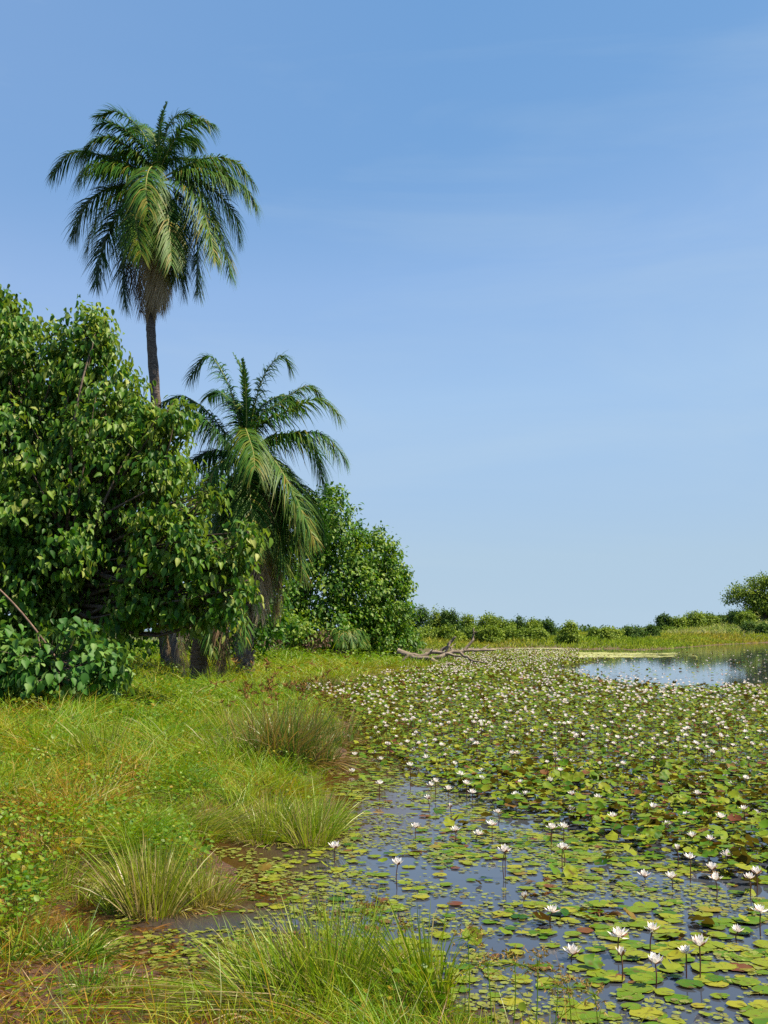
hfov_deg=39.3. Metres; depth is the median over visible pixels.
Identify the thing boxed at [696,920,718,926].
lily pad
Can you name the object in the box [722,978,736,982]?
lily pad
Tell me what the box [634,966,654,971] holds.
lily pad
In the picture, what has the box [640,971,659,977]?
lily pad
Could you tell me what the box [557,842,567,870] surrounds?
water lily
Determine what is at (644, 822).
lily pad
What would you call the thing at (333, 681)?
grass tussock
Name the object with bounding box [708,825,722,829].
lily pad
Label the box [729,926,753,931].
lily pad
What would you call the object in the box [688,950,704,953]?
lily pad
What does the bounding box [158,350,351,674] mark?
shorter palm
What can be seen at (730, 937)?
lily pad
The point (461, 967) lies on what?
lily pad
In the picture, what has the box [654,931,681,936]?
lily pad
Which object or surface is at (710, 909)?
lily pad
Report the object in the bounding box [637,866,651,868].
lily pad
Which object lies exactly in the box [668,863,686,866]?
lily pad
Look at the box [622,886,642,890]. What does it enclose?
lily pad
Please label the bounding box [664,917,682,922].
lily pad
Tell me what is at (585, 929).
lily pad
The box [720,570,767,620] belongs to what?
spreading tree
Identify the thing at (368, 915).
flowering sedge
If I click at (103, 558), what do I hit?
broadleaf tree
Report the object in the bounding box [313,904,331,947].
flowering sedge
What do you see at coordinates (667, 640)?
meadow grass
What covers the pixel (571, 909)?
lily pad
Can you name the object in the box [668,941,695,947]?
lily pad
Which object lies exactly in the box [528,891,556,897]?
withered lily leaves
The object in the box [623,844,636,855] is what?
lily pad
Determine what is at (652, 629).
lone shrub
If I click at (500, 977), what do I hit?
lily pad
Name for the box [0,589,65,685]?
bare branch
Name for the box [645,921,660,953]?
water lily
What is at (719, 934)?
lily pad
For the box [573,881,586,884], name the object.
lily pad
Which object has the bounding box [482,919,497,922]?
lily pad
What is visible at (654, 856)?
lily pad
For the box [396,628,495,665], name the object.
fallen tree
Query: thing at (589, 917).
lily pad
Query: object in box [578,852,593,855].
lily pad
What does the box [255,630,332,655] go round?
dry shrub
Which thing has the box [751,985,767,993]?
lily pad
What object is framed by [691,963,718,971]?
lily pad
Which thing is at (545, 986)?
lily pad
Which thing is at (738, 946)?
lily pad
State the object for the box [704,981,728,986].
lily pad
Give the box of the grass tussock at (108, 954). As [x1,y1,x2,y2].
[30,897,167,964]
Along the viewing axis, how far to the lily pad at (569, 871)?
8.77 m
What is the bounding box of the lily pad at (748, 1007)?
[738,1004,753,1009]
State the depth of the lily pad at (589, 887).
8.39 m
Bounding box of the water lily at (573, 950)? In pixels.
[563,943,581,959]
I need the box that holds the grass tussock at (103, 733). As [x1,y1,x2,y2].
[38,706,167,762]
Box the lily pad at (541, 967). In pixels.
[531,964,549,969]
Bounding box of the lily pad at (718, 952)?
[714,951,734,956]
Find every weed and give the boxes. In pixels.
[86,745,767,1023]
[462,927,481,944]
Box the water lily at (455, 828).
[451,825,459,841]
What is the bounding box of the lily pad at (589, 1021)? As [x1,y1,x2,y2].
[581,1016,599,1022]
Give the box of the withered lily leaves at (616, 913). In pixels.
[582,908,623,916]
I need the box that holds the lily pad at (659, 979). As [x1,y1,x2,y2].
[641,976,663,983]
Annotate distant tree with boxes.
[404,604,434,630]
[430,604,447,630]
[440,606,464,632]
[458,612,477,635]
[476,610,503,628]
[498,616,516,628]
[507,613,532,630]
[525,616,543,628]
[539,616,557,635]
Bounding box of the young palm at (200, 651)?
[161,579,262,682]
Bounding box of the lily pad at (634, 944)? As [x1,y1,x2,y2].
[621,940,644,947]
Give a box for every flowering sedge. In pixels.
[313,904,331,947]
[332,909,345,946]
[354,898,384,940]
[354,900,382,928]
[363,902,379,930]
[370,895,389,949]
[388,917,411,954]
[399,916,416,958]
[436,921,485,1020]
[467,944,512,1023]
[480,943,540,1023]
[506,946,551,1023]
[533,962,576,1022]
[543,972,592,1023]
[571,978,607,1023]
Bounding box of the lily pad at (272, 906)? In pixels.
[268,904,283,908]
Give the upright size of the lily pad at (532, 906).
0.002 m
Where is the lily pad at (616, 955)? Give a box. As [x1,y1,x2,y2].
[611,952,640,959]
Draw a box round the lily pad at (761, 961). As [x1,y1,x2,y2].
[751,958,767,966]
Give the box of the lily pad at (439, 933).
[432,931,446,935]
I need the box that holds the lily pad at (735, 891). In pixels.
[728,890,744,893]
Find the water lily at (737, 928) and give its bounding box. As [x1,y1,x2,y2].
[732,923,743,942]
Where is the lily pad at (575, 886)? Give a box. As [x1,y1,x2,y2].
[567,885,584,888]
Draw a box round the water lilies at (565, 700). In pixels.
[306,647,767,719]
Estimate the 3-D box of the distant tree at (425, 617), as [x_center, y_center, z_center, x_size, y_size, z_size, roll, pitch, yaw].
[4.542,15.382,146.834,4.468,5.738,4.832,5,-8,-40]
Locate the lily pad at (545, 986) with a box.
[535,983,551,988]
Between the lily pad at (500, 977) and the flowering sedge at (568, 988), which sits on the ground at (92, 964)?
the flowering sedge at (568, 988)
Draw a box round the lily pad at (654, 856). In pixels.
[646,855,661,858]
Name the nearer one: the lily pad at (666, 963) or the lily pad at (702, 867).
the lily pad at (666, 963)
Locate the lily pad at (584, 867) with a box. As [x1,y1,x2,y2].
[571,865,586,868]
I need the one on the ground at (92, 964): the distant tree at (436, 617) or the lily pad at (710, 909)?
the distant tree at (436, 617)
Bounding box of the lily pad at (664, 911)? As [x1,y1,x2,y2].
[653,910,676,913]
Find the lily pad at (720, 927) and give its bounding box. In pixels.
[709,925,726,929]
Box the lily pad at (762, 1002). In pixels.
[753,1000,767,1004]
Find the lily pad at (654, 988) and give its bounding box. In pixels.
[622,982,655,992]
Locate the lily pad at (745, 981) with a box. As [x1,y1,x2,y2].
[731,977,759,985]
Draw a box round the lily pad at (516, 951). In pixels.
[509,949,524,953]
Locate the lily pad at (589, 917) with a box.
[583,914,597,919]
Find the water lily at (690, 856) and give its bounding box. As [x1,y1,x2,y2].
[684,852,695,882]
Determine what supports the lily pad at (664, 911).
on the water
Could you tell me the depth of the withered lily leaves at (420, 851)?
9.72 m
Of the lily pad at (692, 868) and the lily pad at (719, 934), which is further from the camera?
the lily pad at (692, 868)
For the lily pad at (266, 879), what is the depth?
8.66 m
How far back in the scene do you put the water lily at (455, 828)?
10.27 m
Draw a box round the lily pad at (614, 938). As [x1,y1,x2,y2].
[604,934,629,940]
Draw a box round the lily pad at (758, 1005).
[747,1002,767,1007]
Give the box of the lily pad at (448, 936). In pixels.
[434,934,450,938]
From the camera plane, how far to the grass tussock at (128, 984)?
5.77 m
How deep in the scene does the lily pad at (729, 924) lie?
7.35 m
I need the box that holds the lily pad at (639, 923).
[627,921,649,926]
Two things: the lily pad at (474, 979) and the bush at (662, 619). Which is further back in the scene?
the bush at (662, 619)
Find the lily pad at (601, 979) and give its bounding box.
[590,977,609,982]
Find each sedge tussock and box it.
[179,678,339,765]
[219,655,377,777]
[245,677,403,747]
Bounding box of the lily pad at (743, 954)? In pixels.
[740,951,760,956]
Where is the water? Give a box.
[65,643,767,1023]
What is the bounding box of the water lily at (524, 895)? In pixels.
[521,891,527,901]
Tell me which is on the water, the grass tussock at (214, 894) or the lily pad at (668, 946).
the lily pad at (668, 946)
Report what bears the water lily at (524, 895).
on the water
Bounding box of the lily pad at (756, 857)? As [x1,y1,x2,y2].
[751,854,765,858]
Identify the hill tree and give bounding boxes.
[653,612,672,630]
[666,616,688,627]
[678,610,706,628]
[702,611,722,626]
[717,613,728,623]
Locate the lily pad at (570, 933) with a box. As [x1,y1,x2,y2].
[564,931,581,935]
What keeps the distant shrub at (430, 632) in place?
on the ground at (92, 964)
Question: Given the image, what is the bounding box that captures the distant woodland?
[555,623,656,631]
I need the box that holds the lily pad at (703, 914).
[692,911,712,915]
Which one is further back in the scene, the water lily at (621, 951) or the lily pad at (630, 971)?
the lily pad at (630, 971)
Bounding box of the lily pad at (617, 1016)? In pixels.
[599,1011,622,1019]
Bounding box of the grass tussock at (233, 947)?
[175,905,306,981]
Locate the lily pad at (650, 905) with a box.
[633,901,657,908]
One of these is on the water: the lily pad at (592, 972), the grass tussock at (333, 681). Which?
the lily pad at (592, 972)
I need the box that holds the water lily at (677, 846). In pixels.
[674,844,679,867]
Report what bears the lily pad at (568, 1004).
on the water
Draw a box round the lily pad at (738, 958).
[733,956,752,960]
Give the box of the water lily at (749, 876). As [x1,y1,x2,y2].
[745,872,754,896]
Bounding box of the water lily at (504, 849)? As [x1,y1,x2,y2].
[497,844,510,878]
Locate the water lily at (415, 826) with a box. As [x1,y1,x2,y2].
[411,822,418,837]
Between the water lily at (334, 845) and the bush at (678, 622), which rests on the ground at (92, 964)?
the bush at (678, 622)
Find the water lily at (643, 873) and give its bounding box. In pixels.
[638,869,650,879]
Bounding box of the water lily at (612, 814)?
[607,812,616,829]
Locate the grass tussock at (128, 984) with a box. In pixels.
[77,961,189,1001]
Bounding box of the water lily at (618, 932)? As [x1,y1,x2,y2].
[607,926,628,954]
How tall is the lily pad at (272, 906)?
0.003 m
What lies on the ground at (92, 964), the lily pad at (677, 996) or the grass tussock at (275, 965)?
the grass tussock at (275, 965)
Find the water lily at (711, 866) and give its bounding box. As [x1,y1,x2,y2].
[706,862,716,874]
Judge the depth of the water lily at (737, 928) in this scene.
6.95 m
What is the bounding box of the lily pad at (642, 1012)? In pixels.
[629,1007,663,1018]
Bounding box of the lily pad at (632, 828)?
[621,825,635,835]
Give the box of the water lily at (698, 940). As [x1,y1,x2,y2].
[692,934,708,977]
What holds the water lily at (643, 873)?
on the water
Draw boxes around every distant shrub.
[406,628,426,639]
[419,624,440,640]
[435,622,457,640]
[450,631,468,641]
[461,622,482,641]
[477,624,505,643]
[499,624,517,640]
[514,626,536,640]
[525,625,550,640]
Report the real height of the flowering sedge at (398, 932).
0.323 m
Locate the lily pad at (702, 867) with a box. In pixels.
[694,866,708,869]
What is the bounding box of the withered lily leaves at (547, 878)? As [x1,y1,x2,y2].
[525,877,555,883]
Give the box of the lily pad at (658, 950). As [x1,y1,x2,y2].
[651,946,668,952]
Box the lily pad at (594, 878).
[582,876,601,879]
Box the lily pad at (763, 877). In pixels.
[758,875,767,880]
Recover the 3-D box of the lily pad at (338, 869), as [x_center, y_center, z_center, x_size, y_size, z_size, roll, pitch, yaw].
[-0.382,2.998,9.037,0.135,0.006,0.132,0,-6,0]
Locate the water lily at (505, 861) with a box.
[501,846,510,876]
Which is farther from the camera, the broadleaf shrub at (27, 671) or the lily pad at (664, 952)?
the broadleaf shrub at (27, 671)
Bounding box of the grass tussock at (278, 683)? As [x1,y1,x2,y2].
[221,672,327,696]
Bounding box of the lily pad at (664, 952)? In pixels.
[660,950,690,958]
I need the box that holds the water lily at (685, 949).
[679,945,693,977]
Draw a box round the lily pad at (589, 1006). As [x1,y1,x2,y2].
[574,1001,595,1008]
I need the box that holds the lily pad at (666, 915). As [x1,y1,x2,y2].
[659,913,677,917]
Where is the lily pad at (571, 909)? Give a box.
[561,907,576,911]
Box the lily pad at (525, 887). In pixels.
[518,886,533,888]
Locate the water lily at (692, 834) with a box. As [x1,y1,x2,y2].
[688,831,695,847]
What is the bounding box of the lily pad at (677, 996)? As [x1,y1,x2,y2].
[668,994,686,1000]
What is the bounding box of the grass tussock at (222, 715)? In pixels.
[188,694,291,735]
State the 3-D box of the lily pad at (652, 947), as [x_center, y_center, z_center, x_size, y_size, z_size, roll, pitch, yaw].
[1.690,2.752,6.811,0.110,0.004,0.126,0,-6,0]
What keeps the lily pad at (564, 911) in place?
on the water
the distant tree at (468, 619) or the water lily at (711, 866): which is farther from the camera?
the distant tree at (468, 619)
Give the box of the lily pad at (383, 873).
[375,872,390,875]
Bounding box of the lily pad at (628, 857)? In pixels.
[620,855,635,858]
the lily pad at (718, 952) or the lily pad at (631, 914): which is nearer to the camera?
the lily pad at (718, 952)
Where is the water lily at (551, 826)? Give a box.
[546,822,557,839]
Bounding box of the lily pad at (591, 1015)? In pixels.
[579,1011,607,1020]
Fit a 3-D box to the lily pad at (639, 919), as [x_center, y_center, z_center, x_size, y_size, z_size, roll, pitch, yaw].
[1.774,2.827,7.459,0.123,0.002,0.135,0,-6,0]
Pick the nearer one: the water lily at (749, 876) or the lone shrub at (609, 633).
the water lily at (749, 876)
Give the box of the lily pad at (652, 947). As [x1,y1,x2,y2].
[642,944,659,948]
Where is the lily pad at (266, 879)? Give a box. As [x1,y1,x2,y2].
[258,877,274,880]
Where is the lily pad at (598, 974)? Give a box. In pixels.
[596,971,615,976]
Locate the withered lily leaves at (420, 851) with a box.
[391,850,424,855]
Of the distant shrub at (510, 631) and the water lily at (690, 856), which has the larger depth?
the distant shrub at (510, 631)
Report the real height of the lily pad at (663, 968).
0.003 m
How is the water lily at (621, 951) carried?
on the water
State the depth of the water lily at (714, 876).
8.03 m
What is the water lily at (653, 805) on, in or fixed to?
on the water
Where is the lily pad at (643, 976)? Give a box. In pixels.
[630,973,653,980]
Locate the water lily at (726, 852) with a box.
[721,849,732,867]
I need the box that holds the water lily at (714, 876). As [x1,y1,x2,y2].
[709,871,721,900]
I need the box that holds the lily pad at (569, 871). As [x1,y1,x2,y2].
[563,865,577,877]
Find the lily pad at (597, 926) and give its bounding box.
[590,924,608,928]
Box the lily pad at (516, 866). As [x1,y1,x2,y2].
[506,865,521,867]
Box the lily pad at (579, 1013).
[558,1010,581,1019]
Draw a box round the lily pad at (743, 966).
[729,963,752,970]
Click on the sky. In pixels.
(518, 247)
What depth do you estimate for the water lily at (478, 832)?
10.31 m
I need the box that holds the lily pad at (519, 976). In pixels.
[512,973,529,978]
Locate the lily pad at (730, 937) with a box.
[717,934,733,938]
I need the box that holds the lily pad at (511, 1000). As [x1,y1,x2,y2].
[498,997,522,1004]
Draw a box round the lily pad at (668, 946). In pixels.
[655,942,676,948]
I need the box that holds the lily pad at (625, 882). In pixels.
[616,881,632,884]
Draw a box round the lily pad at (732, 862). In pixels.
[726,860,739,866]
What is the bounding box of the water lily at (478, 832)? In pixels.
[473,829,482,840]
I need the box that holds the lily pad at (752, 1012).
[742,1008,767,1017]
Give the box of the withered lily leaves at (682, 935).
[662,932,707,939]
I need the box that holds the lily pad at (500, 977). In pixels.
[489,975,506,979]
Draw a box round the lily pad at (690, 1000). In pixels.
[664,994,692,1003]
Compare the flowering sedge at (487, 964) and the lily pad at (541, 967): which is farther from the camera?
the lily pad at (541, 967)
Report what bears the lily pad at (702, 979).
on the water
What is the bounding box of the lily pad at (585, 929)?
[577,927,593,932]
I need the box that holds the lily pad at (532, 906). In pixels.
[523,904,537,907]
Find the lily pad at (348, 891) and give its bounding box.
[342,889,356,892]
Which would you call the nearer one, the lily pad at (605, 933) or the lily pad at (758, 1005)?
the lily pad at (758, 1005)
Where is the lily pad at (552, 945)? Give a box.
[544,943,560,947]
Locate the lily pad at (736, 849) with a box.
[730,846,746,857]
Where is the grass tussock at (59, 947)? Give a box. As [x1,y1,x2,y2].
[0,916,118,967]
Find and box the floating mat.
[481,648,677,657]
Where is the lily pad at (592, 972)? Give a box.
[587,970,603,976]
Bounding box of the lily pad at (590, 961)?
[583,953,602,968]
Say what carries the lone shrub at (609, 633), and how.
on the ground at (92, 964)
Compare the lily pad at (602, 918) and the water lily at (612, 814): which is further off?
the water lily at (612, 814)
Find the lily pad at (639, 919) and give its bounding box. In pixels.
[630,917,646,920]
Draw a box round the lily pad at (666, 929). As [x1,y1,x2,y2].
[653,924,678,932]
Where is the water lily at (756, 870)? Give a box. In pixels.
[751,866,762,894]
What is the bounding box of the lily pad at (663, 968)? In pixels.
[656,964,683,971]
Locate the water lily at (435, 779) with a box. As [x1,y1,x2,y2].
[432,778,438,796]
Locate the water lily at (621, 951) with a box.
[615,946,625,982]
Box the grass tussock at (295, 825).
[214,776,370,849]
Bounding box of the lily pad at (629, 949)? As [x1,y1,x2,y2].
[624,947,636,950]
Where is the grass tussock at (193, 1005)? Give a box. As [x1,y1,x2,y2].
[8,958,394,1023]
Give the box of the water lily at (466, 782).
[463,780,469,797]
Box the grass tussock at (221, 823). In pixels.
[142,790,305,843]
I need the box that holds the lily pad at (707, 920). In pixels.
[694,915,714,924]
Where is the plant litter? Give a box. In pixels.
[0,861,349,1023]
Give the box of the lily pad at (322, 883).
[315,882,328,885]
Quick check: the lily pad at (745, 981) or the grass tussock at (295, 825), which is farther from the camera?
the grass tussock at (295, 825)
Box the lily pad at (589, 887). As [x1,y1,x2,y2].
[576,885,595,888]
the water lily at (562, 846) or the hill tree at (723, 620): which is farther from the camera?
the hill tree at (723, 620)
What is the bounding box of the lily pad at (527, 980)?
[516,979,532,982]
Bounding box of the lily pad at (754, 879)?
[743,875,761,882]
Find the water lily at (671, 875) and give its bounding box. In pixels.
[666,871,676,887]
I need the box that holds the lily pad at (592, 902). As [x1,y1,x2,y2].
[588,900,608,904]
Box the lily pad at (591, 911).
[587,908,604,912]
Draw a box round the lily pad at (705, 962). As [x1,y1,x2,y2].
[697,961,715,964]
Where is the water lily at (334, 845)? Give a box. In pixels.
[329,841,340,862]
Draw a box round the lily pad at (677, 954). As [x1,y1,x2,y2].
[666,950,685,959]
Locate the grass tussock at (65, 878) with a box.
[0,842,131,907]
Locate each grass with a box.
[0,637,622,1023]
[0,895,652,1023]
[390,631,767,649]
[622,612,767,633]
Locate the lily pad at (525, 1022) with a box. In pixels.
[521,1020,544,1023]
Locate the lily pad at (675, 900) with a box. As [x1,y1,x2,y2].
[666,899,684,903]
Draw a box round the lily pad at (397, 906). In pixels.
[391,904,404,908]
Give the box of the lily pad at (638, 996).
[617,991,644,1000]
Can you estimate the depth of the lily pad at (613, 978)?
6.21 m
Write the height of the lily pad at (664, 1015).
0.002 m
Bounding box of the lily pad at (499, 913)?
[492,910,506,914]
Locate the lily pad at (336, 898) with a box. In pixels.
[327,896,345,900]
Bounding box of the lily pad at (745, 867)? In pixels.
[735,864,751,869]
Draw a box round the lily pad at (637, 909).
[627,906,651,911]
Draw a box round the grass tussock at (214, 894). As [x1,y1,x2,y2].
[152,864,257,910]
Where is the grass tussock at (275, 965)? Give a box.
[168,919,413,1010]
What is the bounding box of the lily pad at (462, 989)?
[455,986,468,991]
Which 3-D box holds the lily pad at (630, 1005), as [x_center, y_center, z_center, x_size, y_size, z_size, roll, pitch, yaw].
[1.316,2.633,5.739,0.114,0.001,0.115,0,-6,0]
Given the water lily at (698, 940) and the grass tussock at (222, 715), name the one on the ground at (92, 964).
the grass tussock at (222, 715)
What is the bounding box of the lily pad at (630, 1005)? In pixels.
[620,1002,641,1009]
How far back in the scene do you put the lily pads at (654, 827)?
15.86 m
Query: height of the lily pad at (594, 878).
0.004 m
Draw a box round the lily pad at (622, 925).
[614,922,630,926]
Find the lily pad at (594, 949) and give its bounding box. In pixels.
[585,947,600,950]
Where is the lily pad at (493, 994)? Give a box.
[487,992,501,996]
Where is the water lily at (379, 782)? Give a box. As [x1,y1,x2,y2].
[376,780,382,796]
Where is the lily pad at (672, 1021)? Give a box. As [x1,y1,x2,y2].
[660,1018,685,1023]
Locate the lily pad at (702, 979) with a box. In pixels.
[693,975,713,982]
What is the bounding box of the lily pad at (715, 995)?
[710,993,727,997]
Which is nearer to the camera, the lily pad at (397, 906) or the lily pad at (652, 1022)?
the lily pad at (652, 1022)
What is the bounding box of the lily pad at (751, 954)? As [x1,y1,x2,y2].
[744,952,762,956]
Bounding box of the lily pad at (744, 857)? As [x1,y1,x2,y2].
[732,849,750,863]
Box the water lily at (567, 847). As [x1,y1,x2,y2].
[558,842,568,865]
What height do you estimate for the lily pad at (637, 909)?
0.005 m
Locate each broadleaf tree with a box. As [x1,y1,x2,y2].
[0,284,273,689]
[3,396,209,665]
[143,460,303,662]
[254,481,382,651]
[323,520,423,656]
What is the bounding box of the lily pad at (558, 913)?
[547,912,561,915]
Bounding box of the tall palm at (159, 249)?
[45,101,262,667]
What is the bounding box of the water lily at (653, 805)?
[649,802,657,813]
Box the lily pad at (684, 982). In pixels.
[675,979,704,987]
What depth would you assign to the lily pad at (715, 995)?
5.91 m
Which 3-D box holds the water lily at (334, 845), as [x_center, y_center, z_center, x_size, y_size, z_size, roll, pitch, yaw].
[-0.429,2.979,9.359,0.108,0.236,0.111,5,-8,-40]
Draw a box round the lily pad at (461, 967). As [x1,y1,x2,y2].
[455,964,473,969]
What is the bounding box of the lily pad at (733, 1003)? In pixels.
[726,1001,746,1006]
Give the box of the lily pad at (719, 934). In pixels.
[707,931,726,936]
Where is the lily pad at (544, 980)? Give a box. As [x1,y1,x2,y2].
[538,977,552,983]
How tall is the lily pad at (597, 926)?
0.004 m
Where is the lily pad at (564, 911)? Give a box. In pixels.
[554,905,570,915]
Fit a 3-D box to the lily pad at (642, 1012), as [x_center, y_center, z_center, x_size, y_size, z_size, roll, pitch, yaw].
[1.373,2.625,5.644,0.182,0.002,0.177,0,-6,0]
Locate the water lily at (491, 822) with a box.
[487,819,497,843]
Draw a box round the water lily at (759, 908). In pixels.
[750,903,767,935]
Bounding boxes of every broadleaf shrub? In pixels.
[0,609,136,708]
[257,609,327,651]
[391,622,426,658]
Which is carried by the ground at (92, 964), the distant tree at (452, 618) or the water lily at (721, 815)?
the distant tree at (452, 618)
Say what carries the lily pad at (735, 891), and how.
on the water
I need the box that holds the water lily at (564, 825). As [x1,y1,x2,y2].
[559,822,567,841]
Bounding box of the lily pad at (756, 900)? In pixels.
[753,899,767,901]
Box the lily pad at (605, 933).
[596,931,612,935]
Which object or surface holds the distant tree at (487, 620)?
on the ground at (92, 964)
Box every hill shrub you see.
[661,624,676,630]
[724,609,742,623]
[733,609,759,625]
[739,619,756,632]
[754,621,767,633]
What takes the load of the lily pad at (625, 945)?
on the water
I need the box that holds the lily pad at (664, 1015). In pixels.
[650,1012,667,1018]
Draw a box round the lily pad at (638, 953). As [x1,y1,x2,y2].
[625,950,649,957]
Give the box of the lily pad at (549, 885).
[543,884,557,887]
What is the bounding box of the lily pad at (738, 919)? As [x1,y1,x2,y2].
[731,917,758,923]
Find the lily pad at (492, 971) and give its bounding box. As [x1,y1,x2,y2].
[484,970,499,974]
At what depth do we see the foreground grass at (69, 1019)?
4.95 m
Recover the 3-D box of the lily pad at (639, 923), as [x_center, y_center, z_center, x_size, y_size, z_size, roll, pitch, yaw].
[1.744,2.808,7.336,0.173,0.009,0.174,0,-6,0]
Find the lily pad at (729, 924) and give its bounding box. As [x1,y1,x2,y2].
[720,923,734,926]
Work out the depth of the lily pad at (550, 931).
7.17 m
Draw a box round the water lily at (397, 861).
[392,857,402,888]
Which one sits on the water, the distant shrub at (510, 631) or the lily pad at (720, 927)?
the lily pad at (720, 927)
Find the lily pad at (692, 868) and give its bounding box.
[682,867,699,869]
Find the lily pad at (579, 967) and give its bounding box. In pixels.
[567,964,586,970]
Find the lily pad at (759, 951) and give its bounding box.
[753,949,767,953]
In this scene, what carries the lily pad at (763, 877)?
on the water
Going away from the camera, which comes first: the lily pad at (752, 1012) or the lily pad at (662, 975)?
the lily pad at (752, 1012)
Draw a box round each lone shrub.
[554,619,582,643]
[585,626,600,636]
[597,625,624,640]
[623,624,647,638]
[642,622,661,636]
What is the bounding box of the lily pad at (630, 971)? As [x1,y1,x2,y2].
[623,968,645,975]
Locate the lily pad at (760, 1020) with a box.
[752,1018,767,1023]
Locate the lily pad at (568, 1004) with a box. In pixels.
[554,998,577,1005]
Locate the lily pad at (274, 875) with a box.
[269,874,283,877]
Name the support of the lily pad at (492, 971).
on the water
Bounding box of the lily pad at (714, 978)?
[705,975,723,981]
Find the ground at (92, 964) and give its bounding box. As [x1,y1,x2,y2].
[0,620,767,1023]
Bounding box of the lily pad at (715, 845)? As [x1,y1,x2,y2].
[710,842,724,852]
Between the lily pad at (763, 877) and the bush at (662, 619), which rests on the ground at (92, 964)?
the bush at (662, 619)
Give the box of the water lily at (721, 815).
[716,812,725,826]
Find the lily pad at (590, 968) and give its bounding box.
[584,965,599,969]
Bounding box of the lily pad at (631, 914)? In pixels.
[623,907,635,918]
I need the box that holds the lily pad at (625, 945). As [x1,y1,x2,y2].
[619,943,630,947]
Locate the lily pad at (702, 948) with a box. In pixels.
[690,945,712,950]
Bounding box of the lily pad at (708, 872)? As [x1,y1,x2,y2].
[701,871,719,873]
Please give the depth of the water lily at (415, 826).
10.45 m
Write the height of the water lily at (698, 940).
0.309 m
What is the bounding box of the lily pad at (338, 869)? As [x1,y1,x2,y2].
[331,867,345,870]
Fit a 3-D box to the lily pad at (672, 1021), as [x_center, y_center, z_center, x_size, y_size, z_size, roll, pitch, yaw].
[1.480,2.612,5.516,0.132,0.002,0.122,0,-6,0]
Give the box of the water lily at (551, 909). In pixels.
[545,904,558,928]
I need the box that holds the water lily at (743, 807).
[739,805,746,821]
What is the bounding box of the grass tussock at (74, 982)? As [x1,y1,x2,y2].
[37,955,137,1001]
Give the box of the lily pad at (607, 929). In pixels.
[595,925,612,931]
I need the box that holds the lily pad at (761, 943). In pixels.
[753,940,767,947]
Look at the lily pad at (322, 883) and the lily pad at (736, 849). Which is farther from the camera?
the lily pad at (736, 849)
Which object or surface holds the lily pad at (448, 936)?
on the water
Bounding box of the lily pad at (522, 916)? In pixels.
[511,914,529,918]
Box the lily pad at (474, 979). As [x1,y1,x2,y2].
[455,976,477,982]
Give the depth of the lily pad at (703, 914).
7.63 m
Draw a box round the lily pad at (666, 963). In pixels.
[662,958,680,969]
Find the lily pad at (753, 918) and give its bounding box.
[746,916,764,921]
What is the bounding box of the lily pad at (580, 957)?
[576,954,601,961]
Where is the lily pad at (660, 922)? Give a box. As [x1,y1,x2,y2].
[646,920,668,924]
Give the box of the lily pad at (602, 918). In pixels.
[595,917,608,920]
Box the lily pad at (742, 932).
[729,929,749,934]
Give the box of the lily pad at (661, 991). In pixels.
[654,987,674,994]
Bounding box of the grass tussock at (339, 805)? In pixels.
[249,780,378,832]
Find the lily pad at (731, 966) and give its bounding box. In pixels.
[720,963,736,968]
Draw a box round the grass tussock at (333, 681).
[266,673,390,690]
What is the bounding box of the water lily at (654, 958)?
[648,952,662,987]
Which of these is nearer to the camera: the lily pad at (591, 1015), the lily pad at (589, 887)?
the lily pad at (591, 1015)
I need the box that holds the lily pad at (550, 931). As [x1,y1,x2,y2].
[540,929,557,933]
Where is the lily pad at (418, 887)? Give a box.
[411,886,425,889]
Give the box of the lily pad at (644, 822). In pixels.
[638,818,650,826]
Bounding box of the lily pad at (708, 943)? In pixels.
[702,940,725,947]
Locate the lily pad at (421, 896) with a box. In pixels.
[412,894,429,897]
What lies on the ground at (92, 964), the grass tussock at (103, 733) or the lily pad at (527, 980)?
the grass tussock at (103, 733)
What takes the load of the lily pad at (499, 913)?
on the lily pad
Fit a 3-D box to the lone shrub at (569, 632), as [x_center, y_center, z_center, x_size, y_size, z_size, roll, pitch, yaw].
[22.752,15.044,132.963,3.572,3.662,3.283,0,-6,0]
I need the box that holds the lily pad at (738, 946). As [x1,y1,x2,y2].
[723,944,743,950]
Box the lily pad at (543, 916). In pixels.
[532,911,551,920]
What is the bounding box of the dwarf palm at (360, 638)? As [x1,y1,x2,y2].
[312,628,370,656]
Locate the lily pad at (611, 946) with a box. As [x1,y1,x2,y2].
[605,944,622,948]
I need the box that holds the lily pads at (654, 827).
[255,648,767,1023]
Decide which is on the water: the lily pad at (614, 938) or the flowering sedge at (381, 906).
the lily pad at (614, 938)
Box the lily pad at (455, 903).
[447,901,462,904]
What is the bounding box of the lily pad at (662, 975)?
[657,972,667,977]
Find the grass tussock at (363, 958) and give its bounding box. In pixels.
[143,868,491,1023]
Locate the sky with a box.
[0,0,767,630]
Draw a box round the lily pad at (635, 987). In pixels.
[622,983,652,992]
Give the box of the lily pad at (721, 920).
[711,917,733,922]
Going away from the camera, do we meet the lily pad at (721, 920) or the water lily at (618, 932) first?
the water lily at (618, 932)
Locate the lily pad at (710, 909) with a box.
[698,906,721,911]
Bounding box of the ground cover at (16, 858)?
[0,639,525,1023]
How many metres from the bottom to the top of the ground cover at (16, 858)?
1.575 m
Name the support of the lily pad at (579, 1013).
on the water
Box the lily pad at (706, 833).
[697,830,709,835]
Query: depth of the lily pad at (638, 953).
6.64 m
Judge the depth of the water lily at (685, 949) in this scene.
6.25 m
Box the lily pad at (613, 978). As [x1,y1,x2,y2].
[604,974,624,980]
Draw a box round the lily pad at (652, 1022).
[645,1021,661,1023]
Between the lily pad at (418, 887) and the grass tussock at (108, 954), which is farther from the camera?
the lily pad at (418, 887)
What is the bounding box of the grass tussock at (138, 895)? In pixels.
[57,814,267,921]
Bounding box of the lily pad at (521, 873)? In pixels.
[514,871,526,874]

